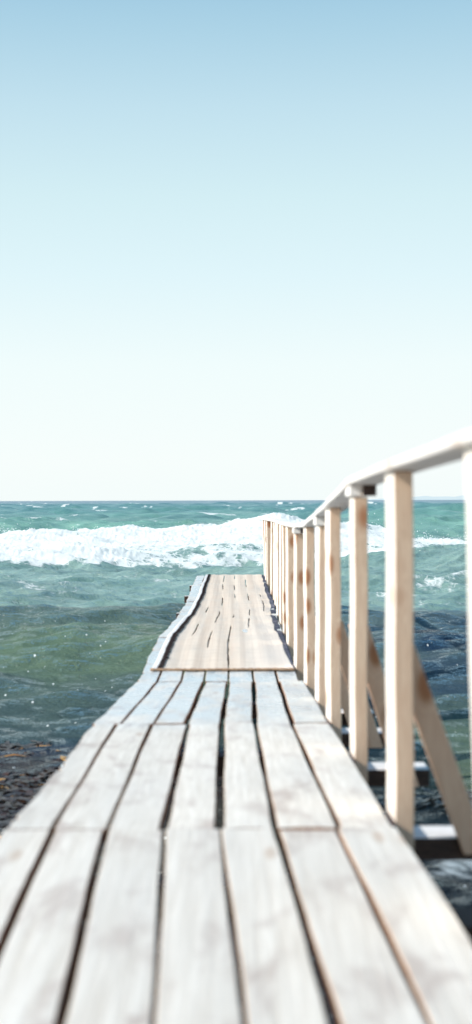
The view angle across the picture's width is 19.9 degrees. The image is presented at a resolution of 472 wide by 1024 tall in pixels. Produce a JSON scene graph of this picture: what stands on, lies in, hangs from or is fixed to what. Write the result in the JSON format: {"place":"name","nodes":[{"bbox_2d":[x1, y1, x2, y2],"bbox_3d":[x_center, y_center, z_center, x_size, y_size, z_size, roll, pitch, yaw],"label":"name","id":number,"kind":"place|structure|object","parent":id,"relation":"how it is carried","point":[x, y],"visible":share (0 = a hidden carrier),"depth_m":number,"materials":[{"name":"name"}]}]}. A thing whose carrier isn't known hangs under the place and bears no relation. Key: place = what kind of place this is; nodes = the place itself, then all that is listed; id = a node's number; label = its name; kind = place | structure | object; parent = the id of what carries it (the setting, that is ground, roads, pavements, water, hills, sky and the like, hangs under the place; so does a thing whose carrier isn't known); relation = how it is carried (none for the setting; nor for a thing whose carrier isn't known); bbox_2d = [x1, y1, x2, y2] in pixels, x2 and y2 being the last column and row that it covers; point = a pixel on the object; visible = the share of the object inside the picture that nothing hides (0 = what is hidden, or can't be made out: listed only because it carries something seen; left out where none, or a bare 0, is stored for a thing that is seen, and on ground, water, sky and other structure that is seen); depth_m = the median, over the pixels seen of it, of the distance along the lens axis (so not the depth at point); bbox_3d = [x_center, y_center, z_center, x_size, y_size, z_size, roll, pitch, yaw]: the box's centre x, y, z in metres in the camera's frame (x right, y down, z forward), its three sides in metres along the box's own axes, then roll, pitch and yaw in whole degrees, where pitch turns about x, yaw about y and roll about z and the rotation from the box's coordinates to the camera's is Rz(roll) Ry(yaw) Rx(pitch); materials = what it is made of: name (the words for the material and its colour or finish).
{"place":"outdoors","nodes":[
{"label":"outdoors","id":0,"kind":"place"},
{"bbox_2d":[0,500,471,1023],"bbox_3d":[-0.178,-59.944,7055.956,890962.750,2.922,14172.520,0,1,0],"label":"sea","id":1,"kind":"structure","parent":0,"point":[89,610],"depth_m":20.14,"materials":[{"name":"liquid"}]},
{"bbox_2d":[0,740,69,835],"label":"seaweed","id":2,"kind":"object","parent":1,"relation":"on","point":[18,798],"visible":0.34,"depth_m":8.08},
{"bbox_2d":[0,513,466,539],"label":"sea spray","id":3,"kind":"object","parent":1,"relation":"on","point":[372,522],"visible":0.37,"depth_m":43.14,"materials":[{"name":"white liquid"}]},
{"bbox_2d":[0,576,471,1023],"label":"wooden jetty","id":4,"kind":"object","parent":1,"relation":"in","point":[387,927],"visible":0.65,"depth_m":3.06,"materials":[{"name":"white wood"}]},
{"bbox_2d":[150,574,295,670],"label":"wooden planks","id":5,"kind":"object","parent":4,"relation":"on","point":[260,644],"visible":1,"depth_m":10.87,"materials":[{"name":"wood"}]},
{"bbox_2d":[261,429,471,854],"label":"wooden railing","id":6,"kind":"object","parent":4,"relation":"attached to","point":[336,670],"visible":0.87,"depth_m":4.92,"materials":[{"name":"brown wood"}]},
{"bbox_2d":[378,787,471,813],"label":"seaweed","id":7,"kind":"object","parent":1,"relation":"on","point":[420,801],"visible":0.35,"depth_m":7.67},
{"bbox_2d":[0,0,471,500],"label":"sky","id":8,"kind":"structure","parent":0,"point":[236,235],"materials":[{"name":"blue"}]},
{"bbox_2d":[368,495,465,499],"bbox_3d":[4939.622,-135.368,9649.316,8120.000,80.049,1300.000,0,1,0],"label":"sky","id":9,"kind":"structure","parent":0,"point":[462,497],"depth_m":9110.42,"materials":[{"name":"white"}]}
]}

